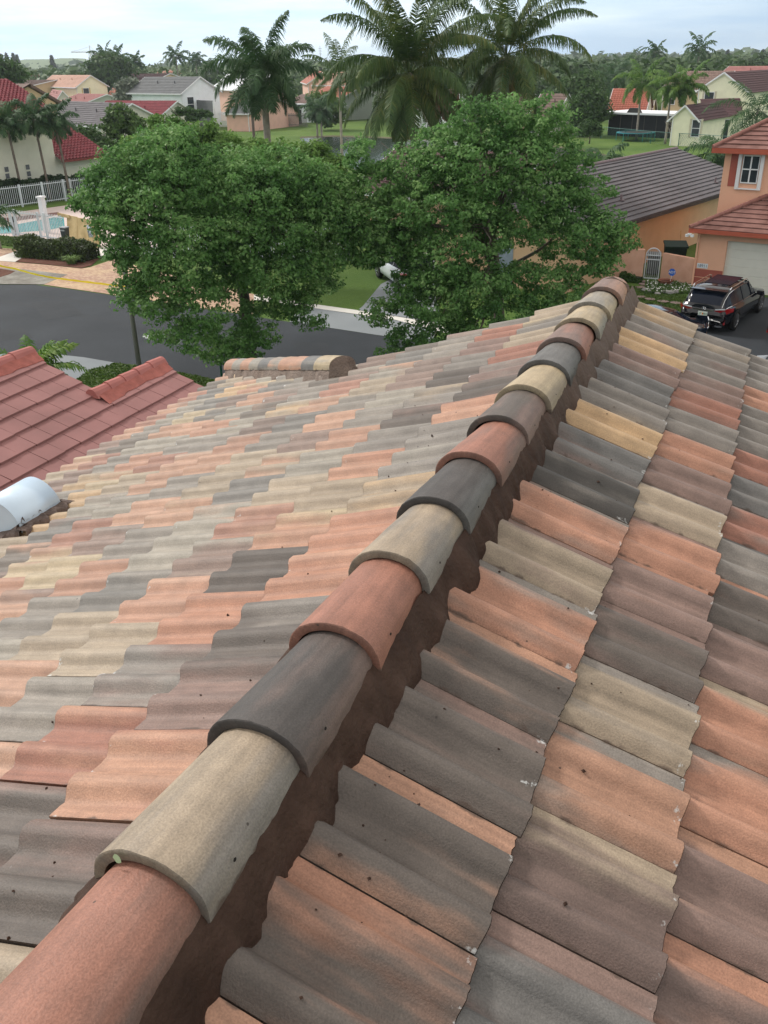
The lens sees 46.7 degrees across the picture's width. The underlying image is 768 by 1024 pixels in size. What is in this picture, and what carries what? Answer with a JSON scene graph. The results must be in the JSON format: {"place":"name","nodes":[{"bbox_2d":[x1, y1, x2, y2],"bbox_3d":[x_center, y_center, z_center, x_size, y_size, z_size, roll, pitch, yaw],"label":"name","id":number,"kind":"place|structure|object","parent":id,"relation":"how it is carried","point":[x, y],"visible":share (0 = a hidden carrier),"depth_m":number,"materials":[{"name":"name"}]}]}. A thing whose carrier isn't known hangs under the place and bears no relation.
{"place":"outdoors","nodes":[
{"label":"outdoors","id":0,"kind":"place"},
{"bbox_2d":[0,248,15,256],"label":"paver path","id":1,"kind":"structure","parent":0,"point":[4,251],"depth_m":48.56,"materials":[{"name":"brick"}]},
{"bbox_2d":[0,204,20,248],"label":"palm tree","id":2,"kind":"object","parent":1,"relation":"on","point":[5,222],"visible":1,"depth_m":48.73,"materials":[{"name":"green plant"}]},
{"bbox_2d":[16,83,60,119],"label":"gabled building","id":3,"kind":"structure","parent":0,"point":[34,90],"depth_m":75.06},
{"bbox_2d":[20,58,87,68],"bbox_3d":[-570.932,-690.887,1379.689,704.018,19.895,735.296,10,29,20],"label":"hill","id":4,"kind":"structure","parent":0,"point":[42,63],"depth_m":1190.83,"materials":[{"name":"green plant"}]},
{"bbox_2d":[0,354,114,378],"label":"concrete driveway","id":5,"kind":"structure","parent":0,"point":[88,363],"depth_m":30.11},
{"bbox_2d":[49,89,68,99],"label":"house","id":6,"kind":"structure","parent":0,"point":[58,94],"depth_m":178.61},
{"bbox_2d":[60,93,113,101],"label":"house","id":7,"kind":"structure","parent":0,"point":[90,97],"depth_m":161.87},
{"bbox_2d":[0,205,176,248],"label":"pool deck","id":8,"kind":"structure","parent":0,"point":[62,210],"depth_m":59.79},
{"bbox_2d":[0,209,62,238],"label":"picket fence","id":9,"kind":"object","parent":8,"relation":"on","point":[43,215],"visible":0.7,"depth_m":51.71,"materials":[{"name":"metal"}]},
{"bbox_2d":[0,216,64,232],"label":"pool water","id":10,"kind":"structure","parent":8,"relation":"in","point":[9,231],"depth_m":56.12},
{"bbox_2d":[35,195,50,232],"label":"white column","id":11,"kind":"structure","parent":8,"relation":"on","point":[41,204],"depth_m":53.09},
{"bbox_2d":[57,213,99,243],"bbox_3d":[-17.152,-15.824,49.930,4.286,1.510,0.280,22,35,38],"label":"plywood hoarding","id":12,"kind":"object","parent":8,"relation":"on","point":[77,229],"visible":0.58,"depth_m":49.92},
{"bbox_2d":[0,346,203,491],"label":"pink roof house","id":13,"kind":"structure","parent":0,"point":[52,419],"depth_m":13.05,"materials":[{"name":"tile"}]},
{"bbox_2d":[57,101,164,134],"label":"house","id":14,"kind":"structure","parent":0,"point":[90,113],"depth_m":111.28,"materials":[{"name":"tile"}]},
{"bbox_2d":[0,261,253,312],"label":"paver drive","id":15,"kind":"structure","parent":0,"point":[103,273],"depth_m":42.36,"materials":[{"name":"brick"}]},
{"bbox_2d":[0,268,66,283],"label":"sidewalk","id":16,"kind":"structure","parent":15,"relation":"on","point":[17,277],"depth_m":42.41,"materials":[{"name":"concrete"}]},
{"bbox_2d":[0,265,124,286],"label":"caution tape","id":17,"kind":"object","parent":15,"relation":"on","point":[56,277],"visible":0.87,"depth_m":41.74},
{"bbox_2d":[126,76,222,125],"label":"house","id":18,"kind":"structure","parent":0,"point":[188,91],"depth_m":136.57,"materials":[{"name":"paint"}]},
{"bbox_2d":[0,285,414,378],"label":"asphalt road","id":19,"kind":"structure","parent":0,"point":[98,339],"depth_m":33.10,"materials":[{"name":"asphalt"}]},
{"bbox_2d":[292,341,329,354],"bbox_3d":[-2.582,-5.792,31.288,1.253,0.001,1.799,-4,27,-6],"label":"asphalt patch","id":20,"kind":"object","parent":19,"relation":"on","point":[307,348],"visible":1,"depth_m":31.19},
{"bbox_2d":[223,100,300,131],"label":"house","id":21,"kind":"structure","parent":0,"point":[241,121],"depth_m":130.72,"materials":[{"name":"orange paint"}]},
{"bbox_2d":[300,71,320,93],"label":"house","id":22,"kind":"structure","parent":0,"point":[306,82],"depth_m":191.38,"materials":[{"name":"paint"}]},
{"bbox_2d":[254,295,443,331],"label":"sidewalk","id":23,"kind":"structure","parent":0,"point":[402,319],"depth_m":35.76,"materials":[{"name":"concrete"}]},
{"bbox_2d":[290,308,433,340],"bbox_3d":[-0.776,-7.197,33.971,7.072,0.001,2.171,15,31,28],"label":"driveway apron","id":24,"kind":"object","parent":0,"point":[343,321],"visible":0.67,"depth_m":34.03,"materials":[{"name":"grey concrete"}]},
{"bbox_2d":[0,276,767,1023],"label":"tiled house","id":25,"kind":"structure","parent":0,"point":[422,684],"depth_m":2.33,"materials":[{"name":"tile"}]},
{"bbox_2d":[0,477,72,537],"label":"roof vent","id":26,"kind":"object","parent":25,"relation":"on","point":[27,504],"visible":0.91,"depth_m":5.12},
{"bbox_2d":[0,66,767,385],"bbox_3d":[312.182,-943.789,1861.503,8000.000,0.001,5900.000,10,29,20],"label":"lawn","id":27,"kind":"structure","parent":0,"point":[358,290],"depth_m":63.28,"materials":[{"name":"green plant"}]},
{"bbox_2d":[0,98,27,178],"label":"palm tree","id":28,"kind":"object","parent":27,"relation":"on","point":[13,128],"visible":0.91,"depth_m":62.96,"materials":[{"name":"green plant"}]},
{"bbox_2d":[0,55,33,83],"bbox_3d":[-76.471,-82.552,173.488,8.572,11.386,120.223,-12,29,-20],"label":"broadleaf tree","id":29,"kind":"object","parent":27,"relation":"on","point":[13,71],"visible":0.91,"depth_m":124.67,"materials":[{"name":"green plant"}]},
{"bbox_2d":[0,235,35,246],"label":"verge grass","id":30,"kind":"structure","parent":27,"relation":"on","point":[6,240],"depth_m":51.36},
{"bbox_2d":[6,93,61,201],"bbox_3d":[-25.262,-26.404,64.609,4.081,7.340,4.071,10,29,20],"label":"palm tree","id":31,"kind":"object","parent":27,"relation":"on","point":[34,110],"visible":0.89,"depth_m":63.37,"materials":[{"name":"green plant"}]},
{"bbox_2d":[24,80,56,93],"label":"house","id":32,"kind":"structure","parent":27,"relation":"on","point":[44,85],"depth_m":195.68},
{"bbox_2d":[0,334,89,374],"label":"palm clump","id":33,"kind":"object","parent":27,"relation":"on","point":[46,351],"visible":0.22,"depth_m":22.28,"materials":[{"name":"green plant"}]},
{"bbox_2d":[0,78,109,180],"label":"clubhouse","id":34,"kind":"structure","parent":27,"relation":"on","point":[78,149],"depth_m":67.18,"materials":[{"name":"white paint"}]},
{"bbox_2d":[0,176,110,207],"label":"picket fence","id":35,"kind":"object","parent":27,"relation":"on","point":[43,193],"visible":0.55,"depth_m":64.64,"materials":[{"name":"metal"}]},
{"bbox_2d":[32,97,79,200],"bbox_3d":[-23.827,-26.476,65.063,3.887,7.006,3.879,10,29,20],"label":"palm tree","id":36,"kind":"object","parent":27,"relation":"on","point":[61,123],"visible":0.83,"depth_m":63.86,"materials":[{"name":"green plant"}]},
{"bbox_2d":[16,257,98,267],"bbox_3d":[-16.878,-12.993,45.948,5.073,0.001,2.291,10,29,20],"label":"mulch bed","id":37,"kind":"object","parent":27,"relation":"on","point":[61,263],"visible":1,"depth_m":45.55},
{"bbox_2d":[12,233,101,262],"bbox_3d":[-17.172,-13.796,46.510,4.764,1.318,1.726,10,29,20],"label":"hedge","id":38,"kind":"object","parent":37,"relation":"on","point":[38,247],"visible":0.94,"depth_m":46.09,"materials":[{"name":"plant"}]},
{"bbox_2d":[60,254,80,263],"bbox_3d":[-15.893,-12.814,45.137,1.229,0.450,1.231,10,29,20],"label":"grass tuft","id":39,"kind":"object","parent":37,"relation":"on","point":[71,259],"visible":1,"depth_m":44.96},
{"bbox_2d":[0,169,120,205],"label":"hedge","id":40,"kind":"object","parent":27,"relation":"on","point":[10,182],"visible":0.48,"depth_m":65.42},
{"bbox_2d":[46,75,109,96],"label":"house","id":41,"kind":"structure","parent":27,"relation":"on","point":[70,85],"depth_m":187.93,"materials":[{"name":"beige paint"}]},
{"bbox_2d":[75,122,121,163],"bbox_3d":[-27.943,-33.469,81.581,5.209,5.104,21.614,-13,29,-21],"label":"broadleaf tree","id":42,"kind":"object","parent":27,"relation":"on","point":[97,138],"visible":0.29,"depth_m":73.62,"materials":[{"name":"green plant"}]},
{"bbox_2d":[81,51,140,91],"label":"broadleaf tree","id":43,"kind":"object","parent":27,"relation":"on","point":[110,69],"visible":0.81,"depth_m":204.68,"materials":[{"name":"green plant"}]},
{"bbox_2d":[97,101,146,160],"bbox_3d":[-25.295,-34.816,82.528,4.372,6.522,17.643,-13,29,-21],"label":"broadleaf tree","id":44,"kind":"object","parent":27,"relation":"on","point":[120,119],"visible":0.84,"depth_m":75.39,"materials":[{"name":"green plant"}]},
{"bbox_2d":[111,76,138,99],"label":"broadleaf tree","id":45,"kind":"object","parent":27,"relation":"on","point":[122,86],"visible":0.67,"depth_m":141.33,"materials":[{"name":"plant"}]},
{"bbox_2d":[119,237,141,365],"bbox_3d":[-7.482,-7.295,28.035,1.394,5.830,0.200,-11,29,-19],"label":"lamp post","id":46,"kind":"object","parent":27,"relation":"on","point":[135,341],"visible":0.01,"depth_m":28.56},
{"bbox_2d":[129,50,145,71],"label":"palm tree","id":47,"kind":"object","parent":27,"relation":"on","point":[136,60],"visible":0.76,"depth_m":233.19,"materials":[{"name":"green plant"}]},
{"bbox_2d":[77,362,214,387],"bbox_3d":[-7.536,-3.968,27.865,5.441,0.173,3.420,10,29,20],"label":"hedge","id":48,"kind":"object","parent":27,"relation":"on","point":[113,370],"depth_m":28.75,"materials":[{"name":"plant"}]},
{"bbox_2d":[105,100,199,124],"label":"house","id":49,"kind":"structure","parent":27,"relation":"on","point":[162,107],"depth_m":118.33,"materials":[{"name":"tile"}]},
{"bbox_2d":[130,73,179,80],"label":"house","id":50,"kind":"structure","parent":27,"relation":"on","point":[141,76],"depth_m":221.80,"materials":[{"name":"grey tile"}]},
{"bbox_2d":[162,40,190,75],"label":"palm tree","id":51,"kind":"object","parent":27,"relation":"on","point":[173,58],"visible":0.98,"depth_m":226.11,"materials":[{"name":"green plant"}]},
{"bbox_2d":[171,106,213,124],"bbox_3d":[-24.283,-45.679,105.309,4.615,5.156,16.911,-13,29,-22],"label":"broadleaf tree","id":52,"kind":"object","parent":27,"relation":"on","point":[191,114],"visible":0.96,"depth_m":98.20,"materials":[{"name":"green plant"}]},
{"bbox_2d":[186,51,207,73],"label":"palm tree","id":53,"kind":"object","parent":27,"relation":"on","point":[195,60],"visible":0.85,"depth_m":244.78,"materials":[{"name":"green plant"}]},
{"bbox_2d":[197,100,215,125],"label":"house","id":54,"kind":"structure","parent":27,"relation":"on","point":[206,105],"depth_m":133.93,"materials":[{"name":"grey paint"}]},
{"bbox_2d":[65,119,359,366],"bbox_3d":[-4.992,-7.643,26.740,5.941,7.829,8.340,43,50,54],"label":"oak tree","id":55,"kind":"object","parent":27,"relation":"on","point":[263,203],"visible":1,"depth_m":24.96,"materials":[{"name":"green plant"}]},
{"bbox_2d":[112,113,350,177],"bbox_3d":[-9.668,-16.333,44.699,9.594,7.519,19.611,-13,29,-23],"label":"oak tree","id":56,"kind":"object","parent":27,"relation":"on","point":[209,132],"visible":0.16,"depth_m":37.34,"materials":[{"name":"green plant"}]},
{"bbox_2d":[214,74,278,120],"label":"house","id":57,"kind":"structure","parent":27,"relation":"on","point":[225,95],"depth_m":151.31,"materials":[{"name":"white paint"}]},
{"bbox_2d":[199,10,322,244],"bbox_3d":[-6.271,-19.384,45.795,5.918,11.218,5.524,-21,33,-34],"label":"royal palm","id":58,"kind":"object","parent":27,"relation":"on","point":[259,91],"visible":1,"depth_m":44.01,"materials":[{"name":"green plant"}]},
{"bbox_2d":[305,90,346,128],"bbox_3d":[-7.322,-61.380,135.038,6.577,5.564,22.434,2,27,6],"label":"broadleaf tree","id":59,"kind":"object","parent":27,"relation":"on","point":[335,113],"visible":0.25,"depth_m":126.99,"materials":[{"name":"green plant"}]},
{"bbox_2d":[301,27,373,154],"bbox_3d":[-3.073,-28.673,64.004,5.052,11.138,5.825,10,29,20],"label":"coconut palm","id":60,"kind":"object","parent":27,"relation":"on","point":[333,46],"visible":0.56,"depth_m":62.49,"materials":[{"name":"green plant"}]},
{"bbox_2d":[319,86,388,119],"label":"house","id":61,"kind":"structure","parent":27,"relation":"on","point":[363,112],"depth_m":150.44,"materials":[{"name":"paint"}]},
{"bbox_2d":[4,47,767,69],"bbox_3d":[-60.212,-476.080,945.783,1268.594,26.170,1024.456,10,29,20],"label":"woodland","id":62,"kind":"object","parent":27,"relation":"on","point":[572,55],"visible":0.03,"depth_m":820.92,"materials":[{"name":"plant"}]},
{"bbox_2d":[20,49,767,121],"bbox_3d":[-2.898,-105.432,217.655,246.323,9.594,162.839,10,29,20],"label":"woodland","id":63,"kind":"object","parent":27,"relation":"on","point":[576,66],"visible":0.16,"depth_m":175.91,"materials":[{"name":"plant"}]},
{"bbox_2d":[320,0,505,200],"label":"coconut palm","id":64,"kind":"object","parent":27,"relation":"on","point":[403,96],"visible":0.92,"depth_m":38.41,"materials":[{"name":"green plant"}]},
{"bbox_2d":[352,146,553,231],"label":"house","id":65,"kind":"structure","parent":27,"relation":"on","point":[385,180],"depth_m":50.43,"materials":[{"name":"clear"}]},
{"bbox_2d":[322,89,643,355],"bbox_3d":[2.598,-7.832,26.242,9.852,8.296,4.473,5,28,12],"label":"oak tree","id":66,"kind":"object","parent":27,"relation":"on","point":[449,171],"visible":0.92,"depth_m":25.55,"materials":[{"name":"green plant"}]},
{"bbox_2d":[417,0,597,168],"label":"coconut palm","id":67,"kind":"object","parent":27,"relation":"on","point":[510,30],"visible":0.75,"depth_m":39.76,"materials":[{"name":"green plant"}]},
{"bbox_2d":[530,93,573,133],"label":"house","id":68,"kind":"structure","parent":27,"relation":"on","point":[556,97],"depth_m":111.64,"materials":[{"name":"beige"}]},
{"bbox_2d":[393,146,722,293],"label":"grey roof house","id":69,"kind":"structure","parent":27,"relation":"on","point":[671,193],"depth_m":44.63,"materials":[{"name":"tile"}]},
{"bbox_2d":[555,68,606,97],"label":"broadleaf tree","id":70,"kind":"object","parent":27,"relation":"on","point":[574,84],"visible":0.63,"depth_m":131.17,"materials":[{"name":"green plant"}]},
{"bbox_2d":[575,118,603,143],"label":"broadleaf tree","id":71,"kind":"object","parent":27,"relation":"on","point":[587,127],"visible":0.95,"depth_m":95.03,"materials":[{"name":"green plant"}]},
{"bbox_2d":[564,83,616,126],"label":"broadleaf tree","id":72,"kind":"object","parent":27,"relation":"on","point":[590,103],"visible":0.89,"depth_m":107.83,"materials":[{"name":"green plant"}]},
{"bbox_2d":[580,141,628,163],"bbox_3d":[14.215,-22.322,58.696,4.039,4.020,3.781,10,29,20],"label":"bush","id":73,"kind":"object","parent":27,"relation":"on","point":[617,147],"visible":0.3,"depth_m":57.90,"materials":[{"name":"green plant"}]},
{"bbox_2d":[595,57,629,98],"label":"palm tree","id":74,"kind":"object","parent":27,"relation":"on","point":[612,84],"visible":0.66,"depth_m":148.54,"materials":[{"name":"green plant"}]},
{"bbox_2d":[599,46,641,87],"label":"palm tree","id":75,"kind":"object","parent":27,"relation":"on","point":[625,64],"visible":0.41,"depth_m":160.63,"materials":[{"name":"green plant"}]},
{"bbox_2d":[605,249,644,277],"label":"garden wall","id":76,"kind":"structure","parent":27,"relation":"on","point":[633,261],"depth_m":39.66,"materials":[{"name":"paint"}]},
{"bbox_2d":[643,248,660,278],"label":"garden gate","id":77,"kind":"structure","parent":76,"relation":"attached to","point":[654,255],"depth_m":39.51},
{"bbox_2d":[619,271,642,283],"bbox_3d":[10.958,-10.399,39.460,1.060,0.652,0.774,10,29,20],"label":"shrub","id":78,"kind":"object","parent":27,"relation":"on","point":[628,277],"visible":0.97,"depth_m":39.32,"materials":[{"name":"green plant"}]},
{"bbox_2d":[611,57,667,139],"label":"palm tree","id":79,"kind":"object","parent":27,"relation":"on","point":[640,86],"visible":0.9,"depth_m":102.44,"materials":[{"name":"green plant"}]},
{"bbox_2d":[607,108,676,137],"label":"screened porch","id":80,"kind":"object","parent":27,"relation":"on","point":[649,120],"visible":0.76,"depth_m":107.77,"materials":[{"name":"metal"}]},
{"bbox_2d":[572,126,729,145],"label":"chain link fence","id":81,"kind":"object","parent":27,"relation":"on","point":[650,141],"visible":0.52,"depth_m":99.68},
{"bbox_2d":[638,39,667,61],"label":"palm tree","id":82,"kind":"object","parent":27,"relation":"on","point":[652,54],"visible":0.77,"depth_m":205.25,"materials":[{"name":"green plant"}]},
{"bbox_2d":[644,279,692,293],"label":"flower bed plants","id":83,"kind":"object","parent":27,"relation":"on","point":[675,283],"visible":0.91,"depth_m":38.09,"materials":[{"name":"green plant"}]},
{"bbox_2d":[647,68,693,143],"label":"palm tree","id":84,"kind":"object","parent":27,"relation":"on","point":[666,89],"visible":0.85,"depth_m":96.71,"materials":[{"name":"green plant"}]},
{"bbox_2d":[663,240,688,255],"bbox_3d":[12.980,-11.276,39.797,0.986,1.522,1.160,4,27,10],"label":"wheelie bin","id":85,"kind":"object","parent":27,"relation":"on","point":[679,247],"visible":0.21,"depth_m":39.18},
{"bbox_2d":[660,253,696,283],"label":"garden wall","id":86,"kind":"structure","parent":27,"relation":"on","point":[682,266],"depth_m":38.71,"materials":[{"name":"paint"}]},
{"bbox_2d":[659,59,710,106],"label":"palm tree","id":87,"kind":"object","parent":27,"relation":"on","point":[683,92],"visible":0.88,"depth_m":95.97,"materials":[{"name":"green plant"}]},
{"bbox_2d":[661,71,732,110],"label":"house","id":88,"kind":"structure","parent":27,"relation":"on","point":[704,80],"depth_m":115.50,"materials":[{"name":"paint"}]},
{"bbox_2d":[667,101,730,145],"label":"house","id":89,"kind":"structure","parent":27,"relation":"on","point":[692,120],"depth_m":96.59,"materials":[{"name":"beige paint"}]},
{"bbox_2d":[690,119,700,136],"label":"window","id":90,"kind":"structure","parent":89,"relation":"in","point":[695,129],"depth_m":95.33,"materials":[{"name":"grey glass"}]},
{"bbox_2d":[681,31,716,62],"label":"palm tree","id":91,"kind":"object","parent":27,"relation":"on","point":[700,50],"visible":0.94,"depth_m":194.01,"materials":[{"name":"green plant"}]},
{"bbox_2d":[683,127,747,166],"bbox_3d":[20.758,-21.093,54.929,4.372,5.014,4.260,-6,27,-9],"label":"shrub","id":92,"kind":"object","parent":27,"relation":"on","point":[709,156],"visible":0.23,"depth_m":54.62,"materials":[{"name":"green plant"}]},
{"bbox_2d":[700,98,747,138],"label":"side wing","id":93,"kind":"structure","parent":27,"relation":"on","point":[731,110],"depth_m":102.99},
{"bbox_2d":[685,118,767,294],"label":"peach house","id":94,"kind":"structure","parent":27,"relation":"on","point":[733,235],"depth_m":36.92,"materials":[{"name":"paint"}]},
{"bbox_2d":[723,241,767,294],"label":"garage door","id":95,"kind":"structure","parent":94,"relation":"in","point":[745,260],"depth_m":36.81,"materials":[{"name":"metal"}]},
{"bbox_2d":[740,155,760,183],"bbox_3d":[15.227,-14.241,36.951,0.671,1.110,0.171,10,29,20],"label":"window","id":96,"kind":"structure","parent":94,"relation":"in","point":[751,163],"depth_m":36.96,"materials":[{"name":"grey glass"}]},
{"bbox_2d":[695,70,767,128],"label":"house","id":97,"kind":"structure","parent":27,"relation":"on","point":[754,81],"depth_m":107.33,"materials":[{"name":"beige paint"}]},
{"bbox_2d":[702,80,767,137],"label":"palm tree","id":98,"kind":"object","parent":27,"relation":"on","point":[762,114],"visible":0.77,"depth_m":67.94,"materials":[{"name":"green plant"}]},
{"bbox_2d":[724,66,767,70],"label":"house","id":99,"kind":"structure","parent":27,"relation":"on","point":[738,68],"depth_m":143.41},
{"bbox_2d":[0,0,767,65],"label":"sky","id":100,"kind":"structure","parent":0,"point":[29,29],"materials":[{"name":"white"}]},
{"bbox_2d":[360,279,435,318],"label":"house driveway","id":101,"kind":"structure","parent":0,"point":[379,291],"depth_m":37.52,"materials":[{"name":"grey concrete"}]},
{"bbox_2d":[375,252,437,290],"bbox_3d":[0.997,-11.000,39.679,2.230,1.521,4.730,-9,28,-14],"label":"parked car","id":102,"kind":"object","parent":101,"relation":"on","point":[383,270],"visible":0.2,"depth_m":39.21,"materials":[{"name":"white paint"}]},
{"bbox_2d":[300,137,602,168],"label":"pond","id":103,"kind":"structure","parent":0,"point":[383,145],"depth_m":103.12,"materials":[{"name":"grey liquid"}]},
{"bbox_2d":[300,135,616,169],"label":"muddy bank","id":104,"kind":"structure","parent":0,"point":[391,137],"depth_m":116.99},
{"bbox_2d":[299,94,327,136],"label":"palm tree","id":105,"kind":"object","parent":104,"relation":"on","point":[309,101],"visible":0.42,"depth_m":116.22,"materials":[{"name":"green plant"}]},
{"bbox_2d":[303,93,337,137],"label":"palm tree","id":106,"kind":"object","parent":104,"relation":"on","point":[320,115],"visible":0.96,"depth_m":114.37,"materials":[{"name":"green plant"}]},
{"bbox_2d":[607,88,653,121],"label":"house","id":107,"kind":"structure","parent":0,"point":[617,95],"depth_m":116.74,"materials":[{"name":"tile"}]},
{"bbox_2d":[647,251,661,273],"bbox_3d":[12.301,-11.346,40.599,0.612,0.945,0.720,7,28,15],"label":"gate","id":108,"kind":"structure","parent":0,"point":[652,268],"depth_m":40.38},
{"bbox_2d":[629,285,685,311],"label":"verge grass","id":109,"kind":"structure","parent":0,"point":[679,298],"depth_m":36.58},
{"bbox_2d":[707,297,767,359],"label":"parking forecourt","id":110,"kind":"structure","parent":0,"point":[749,332],"depth_m":32.01,"materials":[{"name":"asphalt"}]},
{"bbox_2d":[644,303,708,333],"bbox_3d":[8.609,-6.362,30.434,4.730,1.388,2.199,8,28,17],"label":"parked car","id":111,"kind":"object","parent":110,"relation":"on","point":[701,321],"visible":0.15,"depth_m":29.98,"materials":[{"name":"grey metal"}]},
{"bbox_2d":[680,274,764,329],"bbox_3d":[12.842,-8.099,33.490,2.279,1.560,4.886,18,33,33],"label":"parked car","id":112,"kind":"object","parent":110,"relation":"on","point":[719,301],"visible":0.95,"depth_m":31.99,"materials":[{"name":"black paint"}]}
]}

